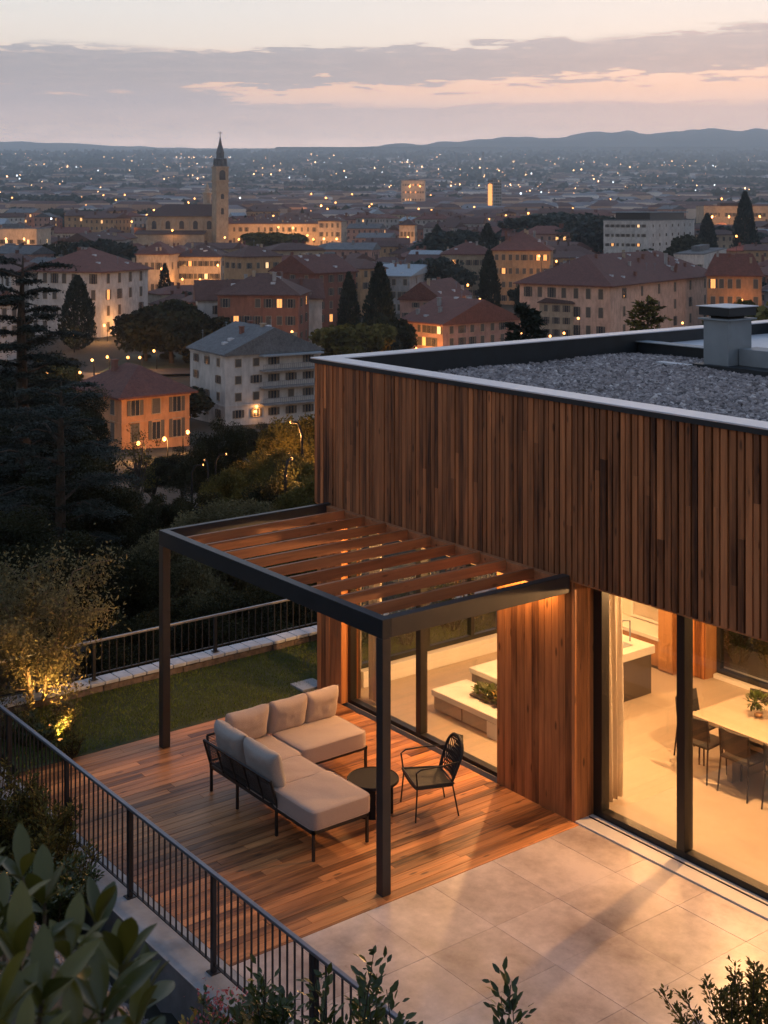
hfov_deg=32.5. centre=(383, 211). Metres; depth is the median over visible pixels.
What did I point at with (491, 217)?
town house
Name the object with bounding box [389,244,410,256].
town house
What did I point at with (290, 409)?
window
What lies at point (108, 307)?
window
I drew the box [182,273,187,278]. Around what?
window
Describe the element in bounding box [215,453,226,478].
street lamp
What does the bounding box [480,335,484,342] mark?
window
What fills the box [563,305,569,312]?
window
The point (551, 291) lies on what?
window
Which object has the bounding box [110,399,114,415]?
window
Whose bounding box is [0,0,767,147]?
sky
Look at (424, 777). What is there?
armchair
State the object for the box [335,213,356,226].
town house
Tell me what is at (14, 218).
town house
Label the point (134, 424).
window
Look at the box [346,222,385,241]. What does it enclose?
town house
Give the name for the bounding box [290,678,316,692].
stepping stone
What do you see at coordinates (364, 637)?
window shrub
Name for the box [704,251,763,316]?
apricot house
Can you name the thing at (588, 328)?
window
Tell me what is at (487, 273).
cypress
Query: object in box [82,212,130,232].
town house
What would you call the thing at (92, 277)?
window
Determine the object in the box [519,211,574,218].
broadleaf tree
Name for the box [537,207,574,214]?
town house
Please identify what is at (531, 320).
conifer
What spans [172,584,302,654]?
slope tree
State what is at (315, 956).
railing
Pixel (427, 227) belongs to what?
town house
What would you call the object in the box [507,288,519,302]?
town tree
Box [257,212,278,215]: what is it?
town house
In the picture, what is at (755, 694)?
potted plant
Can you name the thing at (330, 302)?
window
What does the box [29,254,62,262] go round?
town house
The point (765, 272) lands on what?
town house
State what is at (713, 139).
hills
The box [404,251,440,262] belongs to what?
town house
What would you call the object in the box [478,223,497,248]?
cypress
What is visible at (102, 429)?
slope tree
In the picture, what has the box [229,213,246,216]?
town house
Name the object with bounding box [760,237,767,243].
town house
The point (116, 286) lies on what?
palazzo
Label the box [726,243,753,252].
town house
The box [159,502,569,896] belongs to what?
pergola
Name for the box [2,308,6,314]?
window
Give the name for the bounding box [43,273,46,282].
window
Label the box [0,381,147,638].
cedar
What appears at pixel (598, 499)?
modern house
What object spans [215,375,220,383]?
window
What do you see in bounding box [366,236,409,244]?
town house
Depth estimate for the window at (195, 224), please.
701.99 m
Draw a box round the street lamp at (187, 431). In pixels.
[182,430,188,452]
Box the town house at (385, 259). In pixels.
[375,254,404,263]
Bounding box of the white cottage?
[673,244,726,268]
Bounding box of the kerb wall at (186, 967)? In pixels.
[0,767,293,1023]
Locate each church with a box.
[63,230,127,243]
[134,137,228,246]
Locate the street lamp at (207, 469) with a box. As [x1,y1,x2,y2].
[204,459,208,480]
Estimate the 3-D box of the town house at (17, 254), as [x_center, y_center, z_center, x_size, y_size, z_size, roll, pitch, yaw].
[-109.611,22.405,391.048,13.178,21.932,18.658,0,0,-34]
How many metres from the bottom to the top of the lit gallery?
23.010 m
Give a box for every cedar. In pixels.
[0,255,124,529]
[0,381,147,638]
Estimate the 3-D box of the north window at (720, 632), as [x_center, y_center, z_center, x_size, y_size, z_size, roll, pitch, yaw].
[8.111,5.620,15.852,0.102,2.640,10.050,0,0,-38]
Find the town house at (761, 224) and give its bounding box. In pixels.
[755,219,767,228]
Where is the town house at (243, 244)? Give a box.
[236,241,247,246]
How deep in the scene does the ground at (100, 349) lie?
181.35 m
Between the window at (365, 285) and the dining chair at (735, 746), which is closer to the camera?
the dining chair at (735, 746)
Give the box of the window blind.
[631,601,657,623]
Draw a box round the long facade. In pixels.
[228,214,317,245]
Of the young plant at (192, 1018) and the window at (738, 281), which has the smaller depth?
the young plant at (192, 1018)
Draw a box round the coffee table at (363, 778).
[347,766,398,819]
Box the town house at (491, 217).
[476,213,495,220]
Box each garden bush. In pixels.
[0,695,33,738]
[2,709,71,747]
[52,729,85,758]
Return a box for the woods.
[0,148,767,226]
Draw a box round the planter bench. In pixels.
[431,679,496,740]
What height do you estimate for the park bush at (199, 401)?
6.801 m
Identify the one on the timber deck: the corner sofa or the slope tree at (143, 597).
the corner sofa
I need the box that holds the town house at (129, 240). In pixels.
[89,230,131,243]
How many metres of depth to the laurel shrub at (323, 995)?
8.78 m
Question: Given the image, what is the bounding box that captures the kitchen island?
[622,620,654,701]
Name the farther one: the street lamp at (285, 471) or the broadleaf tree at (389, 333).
the broadleaf tree at (389, 333)
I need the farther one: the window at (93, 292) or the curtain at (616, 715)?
the window at (93, 292)
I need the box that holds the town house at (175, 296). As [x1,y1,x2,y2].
[148,290,189,305]
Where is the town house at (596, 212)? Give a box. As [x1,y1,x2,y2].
[592,209,613,217]
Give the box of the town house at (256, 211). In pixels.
[246,207,280,215]
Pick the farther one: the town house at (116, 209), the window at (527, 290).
the town house at (116, 209)
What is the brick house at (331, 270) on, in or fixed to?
on the ground at (100, 349)
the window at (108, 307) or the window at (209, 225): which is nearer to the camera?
the window at (108, 307)
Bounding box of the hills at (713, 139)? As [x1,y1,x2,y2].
[275,128,767,152]
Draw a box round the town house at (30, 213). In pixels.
[5,207,41,227]
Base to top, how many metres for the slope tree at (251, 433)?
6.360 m
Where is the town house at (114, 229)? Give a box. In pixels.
[100,226,120,232]
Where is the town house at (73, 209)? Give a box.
[63,207,79,226]
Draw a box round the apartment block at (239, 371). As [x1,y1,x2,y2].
[186,320,324,425]
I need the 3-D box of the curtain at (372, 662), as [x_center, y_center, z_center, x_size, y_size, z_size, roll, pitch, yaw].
[-0.124,5.690,18.743,0.095,2.580,0.331,0,0,-34]
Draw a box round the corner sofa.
[203,685,369,861]
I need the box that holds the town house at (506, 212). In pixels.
[495,209,516,215]
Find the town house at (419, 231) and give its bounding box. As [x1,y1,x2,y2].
[389,225,422,240]
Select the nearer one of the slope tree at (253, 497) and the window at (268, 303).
the slope tree at (253, 497)
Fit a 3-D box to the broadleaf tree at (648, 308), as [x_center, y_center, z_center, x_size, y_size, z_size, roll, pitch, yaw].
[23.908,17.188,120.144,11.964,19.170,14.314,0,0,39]
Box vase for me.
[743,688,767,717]
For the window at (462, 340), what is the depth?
265.41 m
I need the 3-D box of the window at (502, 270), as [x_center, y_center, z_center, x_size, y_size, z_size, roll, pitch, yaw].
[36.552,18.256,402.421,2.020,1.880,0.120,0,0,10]
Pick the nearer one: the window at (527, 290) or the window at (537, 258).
the window at (527, 290)
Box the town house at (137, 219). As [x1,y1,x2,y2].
[121,210,145,234]
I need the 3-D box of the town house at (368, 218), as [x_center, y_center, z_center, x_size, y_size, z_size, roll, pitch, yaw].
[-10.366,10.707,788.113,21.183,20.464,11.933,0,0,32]
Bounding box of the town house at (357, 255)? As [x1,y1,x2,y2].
[346,251,375,261]
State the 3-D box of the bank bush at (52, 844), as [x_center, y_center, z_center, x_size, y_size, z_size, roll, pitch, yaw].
[-3.436,6.971,13.702,0.995,1.110,0.898,0,0,24]
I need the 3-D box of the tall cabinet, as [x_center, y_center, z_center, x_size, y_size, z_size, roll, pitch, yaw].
[4.447,5.740,20.097,0.480,2.520,0.272,0,0,-38]
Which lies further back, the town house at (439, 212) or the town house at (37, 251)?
the town house at (439, 212)
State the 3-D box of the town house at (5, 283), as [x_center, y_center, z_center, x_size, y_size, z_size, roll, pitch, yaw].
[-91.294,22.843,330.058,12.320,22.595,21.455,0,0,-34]
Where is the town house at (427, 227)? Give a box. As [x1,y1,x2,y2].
[422,220,463,238]
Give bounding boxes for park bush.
[45,355,80,367]
[48,365,81,380]
[159,352,175,359]
[182,355,189,362]
[188,386,215,418]
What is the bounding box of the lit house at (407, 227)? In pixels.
[399,217,417,242]
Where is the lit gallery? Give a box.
[0,224,50,245]
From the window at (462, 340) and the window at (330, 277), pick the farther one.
the window at (330, 277)
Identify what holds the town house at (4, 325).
on the ground at (100, 349)
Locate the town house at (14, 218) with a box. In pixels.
[0,212,24,223]
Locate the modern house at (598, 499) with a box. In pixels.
[310,303,767,920]
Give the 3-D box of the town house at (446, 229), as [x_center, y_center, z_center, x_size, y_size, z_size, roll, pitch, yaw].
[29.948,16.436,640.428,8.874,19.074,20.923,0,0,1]
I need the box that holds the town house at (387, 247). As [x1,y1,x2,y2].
[361,238,408,257]
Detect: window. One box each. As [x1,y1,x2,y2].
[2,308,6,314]
[12,307,16,317]
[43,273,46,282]
[50,273,57,282]
[52,292,56,298]
[62,273,65,283]
[89,274,96,283]
[91,290,95,300]
[106,289,110,299]
[107,273,109,283]
[107,305,109,315]
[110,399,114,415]
[110,420,114,440]
[117,288,121,298]
[118,273,120,282]
[118,304,120,314]
[127,400,143,416]
[129,272,131,281]
[129,287,131,297]
[130,421,139,441]
[139,271,142,280]
[139,286,142,295]
[139,302,143,308]
[148,419,163,439]
[151,398,160,413]
[152,221,155,228]
[155,262,161,269]
[166,221,169,228]
[169,396,184,411]
[169,417,184,437]
[179,221,183,228]
[182,261,187,265]
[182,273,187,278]
[193,221,197,228]
[193,353,197,361]
[193,369,197,377]
[198,261,203,265]
[198,273,203,278]
[204,355,208,364]
[207,221,211,228]
[208,273,213,278]
[212,305,217,313]
[214,273,219,278]
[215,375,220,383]
[215,408,220,417]
[216,358,219,366]
[216,391,219,400]
[219,170,224,179]
[220,298,229,307]
[231,316,240,321]
[233,409,243,418]
[235,359,241,367]
[235,375,241,384]
[235,392,241,401]
[242,316,251,322]
[247,263,251,268]
[251,374,261,382]
[251,408,261,416]
[253,316,262,324]
[253,357,259,366]
[253,391,259,399]
[255,298,260,307]
[264,262,269,267]
[264,299,273,307]
[266,316,271,324]
[268,356,279,364]
[268,373,279,381]
[268,390,279,398]
[268,406,279,415]
[274,299,283,307]
[276,316,281,324]
[285,299,294,307]
[285,316,294,325]
[286,372,296,380]
[286,405,296,413]
[288,388,293,396]
[289,274,295,278]
[303,354,313,362]
[303,370,313,378]
[303,387,313,395]
[303,403,313,411]
[328,275,333,282]
[328,288,333,295]
[328,314,333,321]
[329,301,332,308]
[338,274,343,281]
[348,527,496,776]
[361,536,496,668]
[363,282,368,288]
[412,302,419,307]
[417,324,420,332]
[420,336,426,345]
[425,325,431,333]
[427,337,430,346]
[430,337,436,346]
[435,326,441,334]
[449,326,453,333]
[449,338,453,345]
[458,325,465,332]
[458,337,465,344]
[466,260,471,265]
[469,336,475,343]
[470,325,473,332]
[473,260,478,265]
[480,324,484,331]
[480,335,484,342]
[490,323,494,330]
[490,334,494,341]
[499,322,505,329]
[500,268,506,273]
[501,295,506,300]
[521,254,527,260]
[524,286,531,296]
[535,254,541,260]
[537,287,541,296]
[542,255,547,260]
[542,316,548,323]
[544,304,547,311]
[547,287,555,297]
[552,305,559,311]
[552,317,559,323]
[552,329,559,335]
[561,287,565,297]
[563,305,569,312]
[563,317,569,324]
[563,329,569,335]
[573,288,577,298]
[573,306,579,316]
[573,325,578,334]
[586,288,590,298]
[586,307,590,317]
[586,325,590,334]
[596,326,604,333]
[598,289,602,299]
[598,307,602,317]
[622,288,626,297]
[623,306,625,316]
[673,316,676,325]
[689,280,691,289]
[689,313,691,322]
[709,279,717,288]
[710,296,715,303]
[717,627,767,689]
[719,279,723,288]
[719,296,723,303]
[727,279,732,288]
[727,296,732,303]
[736,279,740,288]
[753,279,757,288]
[753,297,757,304]
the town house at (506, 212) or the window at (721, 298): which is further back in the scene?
the town house at (506, 212)
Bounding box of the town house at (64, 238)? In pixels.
[51,235,68,245]
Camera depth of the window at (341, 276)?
311.50 m
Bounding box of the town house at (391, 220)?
[380,214,398,229]
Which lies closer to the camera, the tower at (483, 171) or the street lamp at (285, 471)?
the street lamp at (285, 471)
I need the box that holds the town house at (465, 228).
[457,225,483,231]
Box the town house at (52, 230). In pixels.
[42,224,56,235]
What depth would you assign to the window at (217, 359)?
191.96 m
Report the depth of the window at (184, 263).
440.80 m
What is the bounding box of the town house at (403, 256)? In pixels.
[395,246,425,260]
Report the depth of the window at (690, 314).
339.13 m
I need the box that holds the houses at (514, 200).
[0,155,767,222]
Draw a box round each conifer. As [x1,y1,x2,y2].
[502,302,550,340]
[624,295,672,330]
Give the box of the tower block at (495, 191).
[488,178,501,205]
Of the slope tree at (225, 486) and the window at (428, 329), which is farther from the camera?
the window at (428, 329)
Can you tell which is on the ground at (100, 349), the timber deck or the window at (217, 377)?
the timber deck
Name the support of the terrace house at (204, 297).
on the ground at (100, 349)
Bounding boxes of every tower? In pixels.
[268,152,270,162]
[482,152,484,176]
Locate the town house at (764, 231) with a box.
[746,229,767,233]
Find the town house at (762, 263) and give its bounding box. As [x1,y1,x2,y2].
[758,255,767,267]
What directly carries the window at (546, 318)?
in the town house at (557, 314)
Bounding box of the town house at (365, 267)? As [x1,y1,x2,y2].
[342,255,388,316]
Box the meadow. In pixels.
[100,354,189,372]
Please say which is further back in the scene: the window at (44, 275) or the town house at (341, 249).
the town house at (341, 249)
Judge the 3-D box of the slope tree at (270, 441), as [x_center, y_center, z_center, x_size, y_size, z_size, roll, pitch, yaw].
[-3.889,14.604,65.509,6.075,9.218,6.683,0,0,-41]
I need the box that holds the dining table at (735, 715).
[693,695,767,782]
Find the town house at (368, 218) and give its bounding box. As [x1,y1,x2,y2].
[351,212,385,226]
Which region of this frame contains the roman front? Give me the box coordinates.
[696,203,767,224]
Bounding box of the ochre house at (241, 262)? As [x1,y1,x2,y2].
[222,240,283,279]
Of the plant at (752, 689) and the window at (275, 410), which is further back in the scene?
the window at (275, 410)
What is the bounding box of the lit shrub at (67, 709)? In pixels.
[47,686,80,735]
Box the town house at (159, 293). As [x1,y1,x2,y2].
[148,282,193,306]
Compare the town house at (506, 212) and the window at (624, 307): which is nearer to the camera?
the window at (624, 307)
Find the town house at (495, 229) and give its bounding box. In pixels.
[477,225,501,239]
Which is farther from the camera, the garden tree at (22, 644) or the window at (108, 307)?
the window at (108, 307)
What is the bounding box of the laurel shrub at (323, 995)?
[283,962,351,1023]
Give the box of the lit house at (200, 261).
[179,243,225,284]
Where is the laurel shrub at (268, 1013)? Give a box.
[242,954,304,1023]
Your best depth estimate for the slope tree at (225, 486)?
55.85 m
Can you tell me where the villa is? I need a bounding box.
[72,359,197,449]
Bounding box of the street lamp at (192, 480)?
[191,464,203,504]
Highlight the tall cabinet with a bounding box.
[658,609,676,674]
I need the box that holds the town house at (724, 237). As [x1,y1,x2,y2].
[694,227,743,248]
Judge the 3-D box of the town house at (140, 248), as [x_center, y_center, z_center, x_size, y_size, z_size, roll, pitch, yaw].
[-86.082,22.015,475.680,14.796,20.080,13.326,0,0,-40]
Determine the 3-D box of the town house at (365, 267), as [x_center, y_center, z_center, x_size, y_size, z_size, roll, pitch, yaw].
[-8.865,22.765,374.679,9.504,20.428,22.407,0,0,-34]
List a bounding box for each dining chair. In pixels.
[673,688,722,765]
[693,717,726,785]
[717,726,767,803]
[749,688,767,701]
[761,743,767,809]
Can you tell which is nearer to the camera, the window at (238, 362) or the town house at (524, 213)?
the window at (238, 362)
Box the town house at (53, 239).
[51,236,67,242]
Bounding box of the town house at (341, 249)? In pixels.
[324,240,380,259]
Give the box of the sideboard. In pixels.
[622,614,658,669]
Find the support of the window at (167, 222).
in the church at (207, 220)
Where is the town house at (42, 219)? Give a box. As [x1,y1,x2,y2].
[34,211,57,227]
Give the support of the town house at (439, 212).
on the ground at (100, 349)
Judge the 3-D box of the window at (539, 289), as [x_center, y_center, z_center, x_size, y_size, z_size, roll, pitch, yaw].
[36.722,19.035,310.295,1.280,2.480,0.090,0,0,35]
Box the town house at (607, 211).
[591,209,614,214]
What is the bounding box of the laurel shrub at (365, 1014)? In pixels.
[344,945,422,1023]
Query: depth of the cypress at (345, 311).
278.84 m
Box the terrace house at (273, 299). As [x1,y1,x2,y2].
[214,271,311,341]
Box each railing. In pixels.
[0,564,495,696]
[0,704,408,1023]
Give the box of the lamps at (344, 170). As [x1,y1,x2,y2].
[6,153,745,192]
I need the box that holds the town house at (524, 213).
[520,210,538,215]
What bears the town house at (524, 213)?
on the ground at (100, 349)
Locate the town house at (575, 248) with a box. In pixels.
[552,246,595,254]
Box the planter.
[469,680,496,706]
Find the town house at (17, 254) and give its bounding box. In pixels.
[0,250,34,260]
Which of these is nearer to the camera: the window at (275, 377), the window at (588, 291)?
the window at (275, 377)
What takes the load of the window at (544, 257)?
in the palazzo at (516, 258)
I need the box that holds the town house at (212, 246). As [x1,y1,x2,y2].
[204,241,228,252]
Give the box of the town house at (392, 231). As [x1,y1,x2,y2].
[385,230,398,236]
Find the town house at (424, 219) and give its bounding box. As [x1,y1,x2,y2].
[415,213,448,225]
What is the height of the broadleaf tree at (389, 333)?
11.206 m
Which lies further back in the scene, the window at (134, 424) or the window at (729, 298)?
the window at (729, 298)
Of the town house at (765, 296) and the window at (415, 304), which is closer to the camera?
the window at (415, 304)
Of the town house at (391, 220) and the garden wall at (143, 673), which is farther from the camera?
the town house at (391, 220)
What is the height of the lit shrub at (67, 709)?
0.747 m
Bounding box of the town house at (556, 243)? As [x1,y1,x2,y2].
[543,239,593,250]
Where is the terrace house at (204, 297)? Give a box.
[193,278,324,354]
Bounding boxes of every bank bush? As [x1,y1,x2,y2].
[0,752,26,832]
[0,768,59,875]
[0,788,86,883]
[9,852,104,929]
[12,825,101,900]
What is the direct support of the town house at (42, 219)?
on the ground at (100, 349)
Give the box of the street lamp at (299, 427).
[290,421,302,457]
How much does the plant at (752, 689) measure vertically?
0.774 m
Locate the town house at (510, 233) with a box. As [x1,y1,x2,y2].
[501,226,527,238]
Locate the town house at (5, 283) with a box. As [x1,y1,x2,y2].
[0,258,37,315]
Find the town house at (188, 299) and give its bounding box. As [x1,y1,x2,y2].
[181,294,195,305]
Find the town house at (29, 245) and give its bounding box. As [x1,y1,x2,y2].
[14,243,48,245]
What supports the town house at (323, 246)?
on the ground at (100, 349)
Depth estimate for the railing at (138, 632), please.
19.89 m
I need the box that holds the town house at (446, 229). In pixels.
[442,225,450,231]
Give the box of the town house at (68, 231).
[54,226,89,236]
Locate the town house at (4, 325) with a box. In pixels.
[0,291,17,360]
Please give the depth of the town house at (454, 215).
806.16 m
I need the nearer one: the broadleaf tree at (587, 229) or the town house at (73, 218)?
the broadleaf tree at (587, 229)
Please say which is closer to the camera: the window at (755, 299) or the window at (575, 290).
the window at (575, 290)
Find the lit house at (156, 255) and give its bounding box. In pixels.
[134,240,181,290]
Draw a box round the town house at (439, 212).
[421,210,453,215]
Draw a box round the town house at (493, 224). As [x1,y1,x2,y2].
[488,220,503,226]
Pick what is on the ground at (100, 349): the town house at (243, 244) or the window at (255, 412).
the town house at (243, 244)
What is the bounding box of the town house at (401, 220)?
[399,216,415,223]
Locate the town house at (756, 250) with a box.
[742,242,767,262]
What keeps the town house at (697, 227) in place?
on the ground at (100, 349)
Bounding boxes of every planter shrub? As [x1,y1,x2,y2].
[653,955,767,1023]
[727,1017,737,1023]
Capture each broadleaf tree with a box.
[42,240,70,257]
[67,238,138,261]
[109,306,158,360]
[123,299,201,362]
[157,309,231,358]
[240,232,308,246]
[242,235,273,246]
[308,323,384,355]
[355,322,397,351]
[364,315,417,349]
[407,229,504,250]
[411,256,477,287]
[497,214,562,237]
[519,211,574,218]
[546,212,615,252]
[641,248,669,254]
[665,234,710,256]
[694,225,734,236]
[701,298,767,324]
[746,232,767,243]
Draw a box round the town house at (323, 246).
[317,243,327,251]
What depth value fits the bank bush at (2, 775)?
15.39 m
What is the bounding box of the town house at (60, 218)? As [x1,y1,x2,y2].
[54,214,62,226]
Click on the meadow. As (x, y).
(150, 363)
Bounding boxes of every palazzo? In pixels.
[26,247,153,337]
[491,229,554,304]
[513,250,706,335]
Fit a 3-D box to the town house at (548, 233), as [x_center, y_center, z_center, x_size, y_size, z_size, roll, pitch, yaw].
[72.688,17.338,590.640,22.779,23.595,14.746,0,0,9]
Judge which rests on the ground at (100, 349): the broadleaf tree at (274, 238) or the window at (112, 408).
the broadleaf tree at (274, 238)
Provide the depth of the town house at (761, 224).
657.86 m
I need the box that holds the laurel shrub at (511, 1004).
[482,956,535,1023]
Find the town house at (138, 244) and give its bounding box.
[132,243,143,246]
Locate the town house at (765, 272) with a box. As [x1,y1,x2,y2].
[760,266,767,282]
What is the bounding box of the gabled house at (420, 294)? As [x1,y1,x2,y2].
[397,277,472,317]
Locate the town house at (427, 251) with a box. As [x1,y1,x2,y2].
[405,250,442,258]
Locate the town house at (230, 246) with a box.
[184,240,243,251]
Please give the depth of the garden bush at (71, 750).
16.88 m
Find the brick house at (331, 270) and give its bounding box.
[268,253,358,327]
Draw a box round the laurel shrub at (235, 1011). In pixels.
[205,984,292,1023]
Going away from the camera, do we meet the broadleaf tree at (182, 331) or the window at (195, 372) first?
the window at (195, 372)
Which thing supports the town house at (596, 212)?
on the ground at (100, 349)
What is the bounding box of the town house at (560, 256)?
[553,249,585,263]
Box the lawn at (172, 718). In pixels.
[1,612,495,774]
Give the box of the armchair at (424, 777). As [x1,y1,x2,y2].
[400,732,463,822]
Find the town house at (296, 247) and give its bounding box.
[263,240,325,254]
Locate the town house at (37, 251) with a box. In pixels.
[0,243,55,257]
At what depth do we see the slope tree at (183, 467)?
102.83 m
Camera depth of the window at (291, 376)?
195.70 m
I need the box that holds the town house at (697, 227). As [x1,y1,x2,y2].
[694,224,713,230]
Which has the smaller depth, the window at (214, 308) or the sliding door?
the sliding door
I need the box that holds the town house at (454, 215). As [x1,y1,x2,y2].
[450,212,462,216]
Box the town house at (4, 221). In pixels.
[0,218,10,227]
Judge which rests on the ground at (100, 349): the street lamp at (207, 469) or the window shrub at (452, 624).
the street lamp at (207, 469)
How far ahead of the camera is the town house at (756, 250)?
496.54 m
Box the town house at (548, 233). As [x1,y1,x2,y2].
[526,224,570,241]
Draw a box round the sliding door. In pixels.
[593,589,767,899]
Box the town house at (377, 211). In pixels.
[370,209,384,214]
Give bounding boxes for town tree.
[25,316,34,338]
[382,337,403,350]
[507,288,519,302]
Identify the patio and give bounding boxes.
[232,825,767,1023]
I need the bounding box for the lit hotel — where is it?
[401,179,425,201]
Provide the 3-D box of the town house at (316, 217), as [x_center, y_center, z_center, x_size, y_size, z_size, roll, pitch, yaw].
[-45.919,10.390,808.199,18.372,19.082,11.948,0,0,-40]
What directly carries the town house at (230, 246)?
on the ground at (100, 349)
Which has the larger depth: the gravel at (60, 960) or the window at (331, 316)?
the window at (331, 316)
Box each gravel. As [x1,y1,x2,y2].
[0,869,148,1023]
[434,352,767,421]
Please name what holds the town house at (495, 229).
on the ground at (100, 349)
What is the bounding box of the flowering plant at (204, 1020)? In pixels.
[184,978,252,1023]
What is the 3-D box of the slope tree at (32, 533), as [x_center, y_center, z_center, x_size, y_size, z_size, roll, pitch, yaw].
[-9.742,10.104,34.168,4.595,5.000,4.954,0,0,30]
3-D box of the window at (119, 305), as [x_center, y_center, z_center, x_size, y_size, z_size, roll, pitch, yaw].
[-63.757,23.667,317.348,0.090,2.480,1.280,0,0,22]
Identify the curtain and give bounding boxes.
[368,534,381,703]
[609,594,623,801]
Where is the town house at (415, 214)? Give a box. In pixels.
[405,212,420,217]
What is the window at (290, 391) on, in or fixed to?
in the apartment block at (239, 371)
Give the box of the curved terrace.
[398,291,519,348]
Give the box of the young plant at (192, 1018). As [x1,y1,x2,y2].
[178,1009,214,1023]
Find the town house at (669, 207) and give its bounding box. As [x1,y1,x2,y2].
[656,204,686,217]
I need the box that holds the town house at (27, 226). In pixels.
[16,222,32,227]
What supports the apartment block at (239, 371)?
on the ground at (100, 349)
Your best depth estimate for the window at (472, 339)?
267.16 m
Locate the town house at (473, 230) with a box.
[467,227,480,234]
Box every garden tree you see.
[0,523,137,717]
[0,524,87,703]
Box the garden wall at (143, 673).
[0,587,495,715]
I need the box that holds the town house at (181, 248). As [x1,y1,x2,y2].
[173,243,190,251]
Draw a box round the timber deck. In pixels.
[12,702,578,965]
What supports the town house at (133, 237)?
on the ground at (100, 349)
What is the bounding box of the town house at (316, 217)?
[295,213,325,220]
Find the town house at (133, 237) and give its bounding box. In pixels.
[117,231,137,243]
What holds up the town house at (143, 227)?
on the ground at (100, 349)
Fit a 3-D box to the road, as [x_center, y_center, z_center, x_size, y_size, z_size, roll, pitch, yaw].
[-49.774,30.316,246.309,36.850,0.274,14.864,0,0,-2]
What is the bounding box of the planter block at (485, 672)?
[469,660,496,685]
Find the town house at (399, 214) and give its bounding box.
[390,210,405,219]
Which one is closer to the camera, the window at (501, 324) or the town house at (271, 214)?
the window at (501, 324)
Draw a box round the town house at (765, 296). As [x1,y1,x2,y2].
[762,289,767,307]
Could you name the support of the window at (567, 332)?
in the town house at (557, 314)
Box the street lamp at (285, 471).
[283,457,292,619]
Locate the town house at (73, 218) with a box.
[64,209,109,226]
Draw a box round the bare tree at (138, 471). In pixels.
[111,423,162,508]
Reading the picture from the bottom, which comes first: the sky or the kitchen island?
the kitchen island
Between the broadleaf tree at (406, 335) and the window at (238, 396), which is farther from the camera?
the broadleaf tree at (406, 335)
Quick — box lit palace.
[317,213,346,245]
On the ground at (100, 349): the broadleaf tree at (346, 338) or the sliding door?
the broadleaf tree at (346, 338)
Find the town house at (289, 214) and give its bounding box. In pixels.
[281,213,303,215]
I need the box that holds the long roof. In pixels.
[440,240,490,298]
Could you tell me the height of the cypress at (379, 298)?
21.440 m
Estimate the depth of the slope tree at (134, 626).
24.87 m
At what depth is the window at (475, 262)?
420.41 m
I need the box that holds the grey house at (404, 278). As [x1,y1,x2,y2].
[375,258,428,313]
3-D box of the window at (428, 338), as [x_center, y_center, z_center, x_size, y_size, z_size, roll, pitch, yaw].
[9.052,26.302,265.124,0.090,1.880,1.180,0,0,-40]
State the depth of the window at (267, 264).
400.66 m
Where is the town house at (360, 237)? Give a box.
[355,231,398,241]
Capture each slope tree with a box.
[0,366,58,416]
[0,407,115,524]
[0,444,122,521]
[0,504,95,673]
[0,529,128,684]
[1,470,145,642]
[28,375,111,427]
[65,408,111,444]
[68,371,83,393]
[72,611,187,680]
[73,544,178,645]
[75,483,159,562]
[116,492,189,558]
[121,525,218,628]
[124,455,180,505]
[147,596,227,656]
[154,492,222,528]
[156,497,266,614]
[158,445,198,497]
[163,448,217,507]
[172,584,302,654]
[185,416,253,486]
[195,466,264,509]
[225,498,315,597]
[230,445,314,488]
[236,422,267,461]
[238,487,268,510]
[241,457,313,509]
[243,413,314,468]
[251,593,316,634]
[255,452,314,488]
[261,524,316,616]
[270,474,367,610]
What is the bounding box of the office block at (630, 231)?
[603,211,694,253]
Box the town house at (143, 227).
[134,224,145,234]
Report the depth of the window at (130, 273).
321.71 m
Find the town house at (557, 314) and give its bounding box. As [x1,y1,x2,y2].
[537,298,574,337]
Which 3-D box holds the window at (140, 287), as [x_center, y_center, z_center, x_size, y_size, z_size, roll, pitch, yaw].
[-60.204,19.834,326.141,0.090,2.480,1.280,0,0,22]
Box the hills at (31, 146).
[0,141,274,152]
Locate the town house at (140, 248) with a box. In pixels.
[137,245,147,251]
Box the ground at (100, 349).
[0,153,759,1023]
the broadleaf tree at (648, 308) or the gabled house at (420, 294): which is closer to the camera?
the broadleaf tree at (648, 308)
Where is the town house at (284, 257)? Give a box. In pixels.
[276,252,293,260]
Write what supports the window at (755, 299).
in the apricot house at (732, 278)
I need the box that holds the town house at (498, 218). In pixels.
[493,214,520,221]
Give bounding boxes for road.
[82,368,189,378]
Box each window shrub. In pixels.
[362,631,367,646]
[387,591,430,645]
[430,580,464,631]
[724,629,755,662]
[750,638,767,669]
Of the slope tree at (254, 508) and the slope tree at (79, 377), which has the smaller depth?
the slope tree at (254, 508)
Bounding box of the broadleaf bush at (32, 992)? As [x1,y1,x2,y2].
[0,823,174,1023]
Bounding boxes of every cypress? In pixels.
[57,274,96,349]
[158,263,170,288]
[336,271,361,325]
[361,261,396,323]
[432,224,442,232]
[476,249,501,306]
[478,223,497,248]
[514,284,519,314]
[696,212,717,247]
[731,190,758,246]
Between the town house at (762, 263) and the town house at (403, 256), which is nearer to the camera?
the town house at (762, 263)
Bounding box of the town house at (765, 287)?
[762,278,767,305]
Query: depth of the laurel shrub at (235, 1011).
9.67 m
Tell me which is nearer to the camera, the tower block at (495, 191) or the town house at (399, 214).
the town house at (399, 214)
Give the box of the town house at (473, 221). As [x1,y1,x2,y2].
[445,216,487,226]
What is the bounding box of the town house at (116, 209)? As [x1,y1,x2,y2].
[103,206,136,212]

